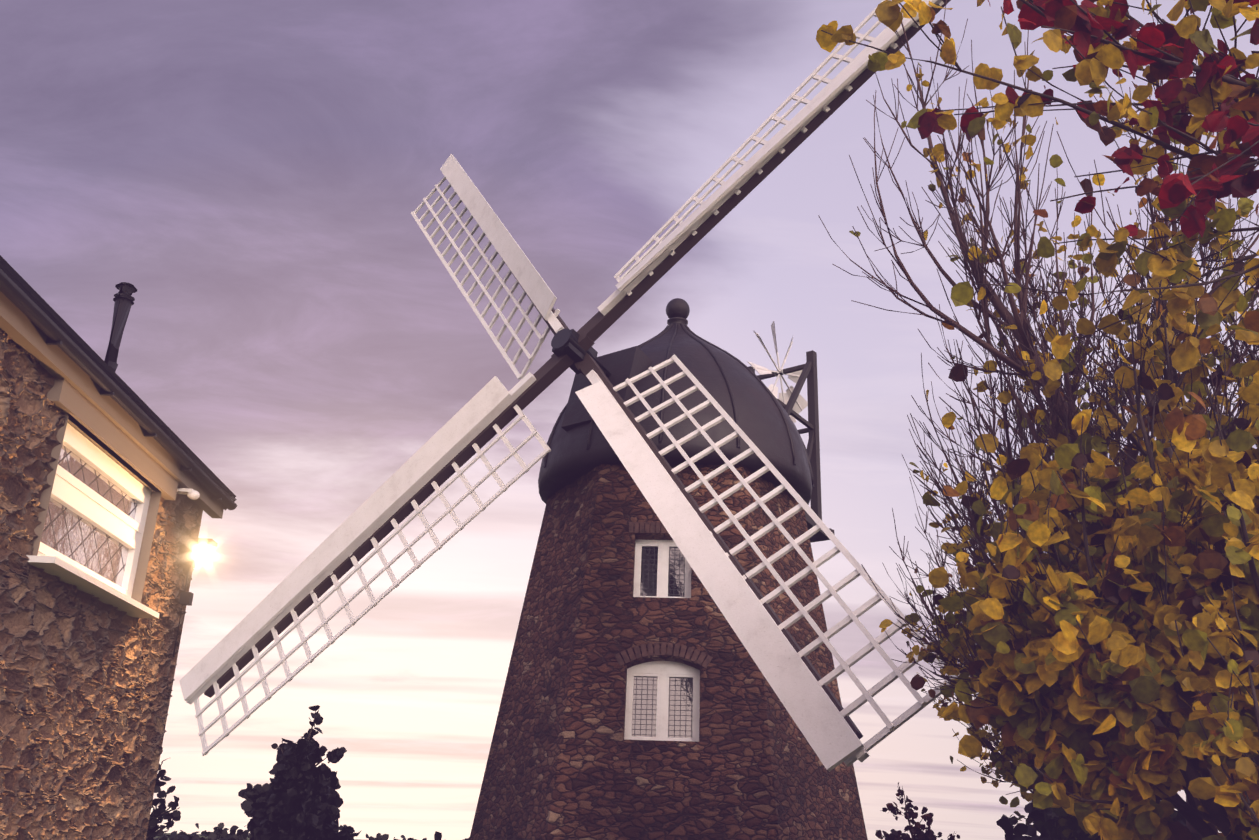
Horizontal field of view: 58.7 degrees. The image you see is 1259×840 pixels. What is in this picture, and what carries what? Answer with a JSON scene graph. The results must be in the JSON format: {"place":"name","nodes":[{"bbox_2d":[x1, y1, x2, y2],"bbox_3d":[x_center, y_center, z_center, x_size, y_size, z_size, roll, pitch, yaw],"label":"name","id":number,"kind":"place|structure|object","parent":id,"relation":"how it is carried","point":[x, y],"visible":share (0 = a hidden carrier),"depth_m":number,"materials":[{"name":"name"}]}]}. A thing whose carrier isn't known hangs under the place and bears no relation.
{"place":"outdoors","nodes":[
{"label":"outdoors","id":0,"kind":"place"},
{"bbox_2d":[0,329,200,839],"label":"house wall","id":1,"kind":"structure","parent":0,"point":[86,679],"depth_m":8.15,"materials":[{"name":"brown stone"}]},
{"bbox_2d":[26,423,159,618],"bbox_3d":[-4.037,0.799,8.615,0.320,1.080,2.010,3,-21,-2],"label":"window frame","id":2,"kind":"object","parent":1,"relation":"in","point":[71,492],"visible":0.65,"depth_m":8.60,"materials":[{"name":"white wood"}]},
{"bbox_2d":[40,444,137,586],"bbox_3d":[-4.151,0.770,8.620,0.001,0.880,1.740,3,-21,-2],"label":"window pane","id":3,"kind":"structure","parent":2,"relation":"in","point":[67,532],"depth_m":8.57,"materials":[{"name":"clear glass"}]},
{"bbox_2d":[0,291,223,518],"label":"fascia board","id":4,"kind":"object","parent":1,"relation":"attached to","point":[20,328],"depth_m":8.05,"materials":[{"name":"white wood"}]},
{"bbox_2d":[0,269,236,509],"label":"gutter","id":5,"kind":"object","parent":4,"relation":"attached to","point":[25,304],"visible":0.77,"depth_m":8.11,"materials":[{"name":"black metal"}]},
{"bbox_2d":[0,255,235,497],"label":"roof","id":6,"kind":"structure","parent":1,"relation":"on","point":[26,288],"depth_m":8.07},
{"bbox_2d":[104,282,136,371],"bbox_3d":[-4.847,-0.769,10.556,0.234,1.119,0.240,3,-21,-2],"label":"chimney pipe","id":7,"kind":"object","parent":6,"relation":"on","point":[123,299],"visible":0.67,"depth_m":10.59,"materials":[{"name":"black metal"}]},
{"bbox_2d":[177,488,199,499],"bbox_3d":[-3.991,0.675,10.108,0.215,0.089,0.110,3,-21,-2],"label":"cctv dome","id":8,"kind":"object","parent":6,"relation":"attached to","point":[191,494],"visible":1,"depth_m":10.07,"materials":[{"name":"white plastic"}]},
{"bbox_2d":[218,485,236,509],"bbox_3d":[-6.249,-0.997,11.684,4.801,3.812,0.030,3,-21,-2],"label":"roof edge","id":9,"kind":"object","parent":6,"relation":"attached to","point":[232,498],"visible":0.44,"depth_m":11.12,"materials":[{"name":"black"}]},
{"bbox_2d":[172,538,217,656],"bbox_3d":[-4.014,1.631,10.282,0.230,1.075,0.180,3,-21,-2],"label":"wall lamp","id":10,"kind":"object","parent":1,"relation":"attached to","point":[190,555],"visible":1,"depth_m":10.36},
{"bbox_2d":[198,549,207,558],"bbox_3d":[-3.976,1.246,10.429,0.090,0.090,0.090,3,-21,-2],"label":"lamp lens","id":11,"kind":"object","parent":10,"relation":"attached to","point":[202,553],"depth_m":10.40,"materials":[{"name":"white glass"}]},
{"bbox_2d":[31,378,178,602],"bbox_3d":[-4.121,0.692,8.651,0.265,1.210,2.400,3,-21,-2],"label":"window frame","id":12,"kind":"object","parent":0,"point":[93,424],"depth_m":8.64,"materials":[{"name":"wood"}]},
{"bbox_2d":[146,758,180,839],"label":"tree","id":13,"kind":"object","parent":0,"point":[154,827],"depth_m":28.82,"materials":[{"name":"black plant"}]},
{"bbox_2d":[144,509,202,839],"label":"house wall","id":14,"kind":"structure","parent":0,"point":[156,762],"depth_m":10.20,"materials":[{"name":"brown stone"}]},
{"bbox_2d":[154,833,359,839],"bbox_3d":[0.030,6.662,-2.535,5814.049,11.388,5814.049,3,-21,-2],"label":"hedge","id":15,"kind":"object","parent":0,"point":[204,837],"depth_m":649.77,"materials":[{"name":"green plant"}]},
{"bbox_2d":[238,705,356,839],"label":"tree","id":16,"kind":"object","parent":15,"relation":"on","point":[294,799],"depth_m":31.16,"materials":[{"name":"plant"}]},
{"bbox_2d":[151,823,469,839],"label":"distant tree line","id":17,"kind":"object","parent":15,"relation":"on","point":[219,831],"visible":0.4,"depth_m":204.54,"materials":[{"name":"green plant"}]},
{"bbox_2d":[875,782,959,839],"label":"tree","id":18,"kind":"object","parent":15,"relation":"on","point":[928,834],"depth_m":15.96,"materials":[{"name":"black plant"}]},
{"bbox_2d":[818,0,1258,837],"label":"autumn tree","id":19,"kind":"object","parent":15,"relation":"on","point":[1022,336],"depth_m":9.42,"materials":[{"name":"brown plant"}]},
{"bbox_2d":[1165,203,1258,509],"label":"autumn tree","id":20,"kind":"object","parent":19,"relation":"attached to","point":[1253,411],"depth_m":8.22,"materials":[{"name":"yellow plant"}]},
{"bbox_2d":[879,172,1207,765],"bbox_3d":[4.060,1.276,10.075,3.394,7.900,3.776,3,-21,-2],"label":"autumn tree","id":21,"kind":"object","parent":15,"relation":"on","point":[972,520],"depth_m":10.41,"materials":[{"name":"plant"}]},
{"bbox_2d":[1050,807,1102,839],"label":"tree","id":22,"kind":"object","parent":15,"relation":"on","point":[1071,830],"depth_m":7.87,"materials":[{"name":"plant"}]},
{"bbox_2d":[996,800,1186,839],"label":"dark bush","id":23,"kind":"object","parent":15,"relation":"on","point":[1007,827],"depth_m":16.15,"materials":[{"name":"green plant"}]},
{"bbox_2d":[1009,759,1185,839],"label":"tree","id":24,"kind":"object","parent":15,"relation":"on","point":[1020,829],"depth_m":10.68,"materials":[{"name":"black plant"}]},
{"bbox_2d":[0,0,1258,839],"label":"sky","id":25,"kind":"structure","parent":0,"point":[257,171],"materials":[{"name":"purple"}]},
{"bbox_2d":[469,463,867,839],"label":"windmill tower","id":26,"kind":"structure","parent":0,"point":[566,761],"depth_m":19.67,"materials":[{"name":"brown brick"}]},
{"bbox_2d":[624,661,699,741],"bbox_3d":[0.571,4.884,19.327,1.340,1.488,0.435,1,-21,4],"label":"window frame","id":27,"kind":"object","parent":26,"relation":"attached to","point":[663,671],"visible":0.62,"depth_m":19.46,"materials":[{"name":"white wood"}]},
{"bbox_2d":[632,676,692,737],"bbox_3d":[0.574,4.974,19.395,1.130,1.129,0.159,1,-21,4],"label":"window pane","id":28,"kind":"structure","parent":27,"relation":"in","point":[680,713],"depth_m":19.39,"materials":[{"name":"glass"}]},
{"bbox_2d":[633,540,690,597],"bbox_3d":[0.609,2.777,20.497,1.110,1.261,0.425,1,-21,4],"label":"window frame","id":29,"kind":"object","parent":26,"relation":"attached to","point":[663,546],"visible":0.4,"depth_m":20.57,"materials":[{"name":"white wood"}]},
{"bbox_2d":[640,547,684,596],"bbox_3d":[0.615,2.793,20.594,0.900,1.060,0.149,1,-21,4],"label":"window pane","id":30,"kind":"structure","parent":29,"relation":"in","point":[676,575],"depth_m":20.59,"materials":[{"name":"clear glass"}]},
{"bbox_2d":[614,522,712,667],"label":"brick lintels","id":31,"kind":"structure","parent":26,"relation":"attached to","point":[649,528],"depth_m":19.53,"materials":[{"name":"brown brick"}]},
{"bbox_2d":[538,298,814,504],"bbox_3d":[1.012,-0.523,24.285,5.828,4.670,5.828,-13,-26,35],"label":"windmill cap","id":32,"kind":"object","parent":26,"relation":"on","point":[741,394],"visible":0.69,"depth_m":21.86,"materials":[{"name":"black metal"}]},
{"bbox_2d":[551,328,610,375],"bbox_3d":[-0.558,-0.846,22.244,0.520,1.169,2.689,-14,-26,36],"label":"windmill hub","id":33,"kind":"object","parent":32,"relation":"attached to","point":[564,341],"visible":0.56,"depth_m":21.45,"materials":[{"name":"black metal"}]},
{"bbox_2d":[179,0,956,771],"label":"windmill sails","id":34,"kind":"object","parent":33,"relation":"attached to","point":[487,414],"visible":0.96,"depth_m":21.15},
{"bbox_2d":[561,346,652,431],"bbox_3d":[-0.170,-0.265,22.570,1.500,1.934,1.863,-13,-26,35],"label":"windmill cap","id":35,"kind":"object","parent":32,"relation":"attached to","point":[621,366],"visible":0.21,"depth_m":22.09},
{"bbox_2d":[749,350,834,542],"bbox_3d":[3.148,0.385,26.930,2.919,4.721,3.070,-13,-26,35],"label":"fantail frame","id":36,"kind":"object","parent":32,"relation":"attached to","point":[809,373],"visible":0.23,"depth_m":27.02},
{"bbox_2d":[748,321,807,422],"bbox_3d":[3.807,-1.198,28.368,0.330,2.621,2.621,-13,-26,35],"label":"fantail","id":37,"kind":"object","parent":36,"relation":"attached to","point":[801,403],"visible":0.62,"depth_m":28.38,"materials":[{"name":"white wood"}]},
{"bbox_2d":[882,381,1120,809],"bbox_3d":[4.968,2.945,12.979,3.772,6.890,3.688,-9,-23,26],"label":"autumn tree","id":38,"kind":"object","parent":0,"point":[1024,757],"depth_m":13.30,"materials":[{"name":"plant"}]},
{"bbox_2d":[816,0,1258,411],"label":"branch","id":39,"kind":"object","parent":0,"point":[1185,355],"depth_m":6.47,"materials":[{"name":"yellow plant"}]},
{"bbox_2d":[861,181,1258,839],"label":"autumn tree","id":40,"kind":"object","parent":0,"point":[1079,712],"depth_m":6.51,"materials":[{"name":"yellow plant"}]},
{"bbox_2d":[906,0,1258,174],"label":"leaves","id":41,"kind":"object","parent":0,"point":[924,122],"depth_m":6.95,"materials":[{"name":"red plant"}]},
{"bbox_2d":[1003,0,1258,237],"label":"red leaves","id":42,"kind":"object","parent":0,"point":[1177,189],"depth_m":6.16,"materials":[{"name":"red plant"}]},
{"bbox_2d":[1197,770,1223,835],"bbox_3d":[4.713,2.456,7.422,2.094,3.849,1.796,-1,-21,8],"label":"tree","id":43,"kind":"object","parent":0,"point":[1199,808],"depth_m":7.75,"materials":[{"name":"black plant"}]},
{"bbox_2d":[1163,523,1258,839],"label":"autumn shrub","id":44,"kind":"object","parent":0,"point":[1224,739],"depth_m":5.78,"materials":[{"name":"yellow plant"}]}
]}

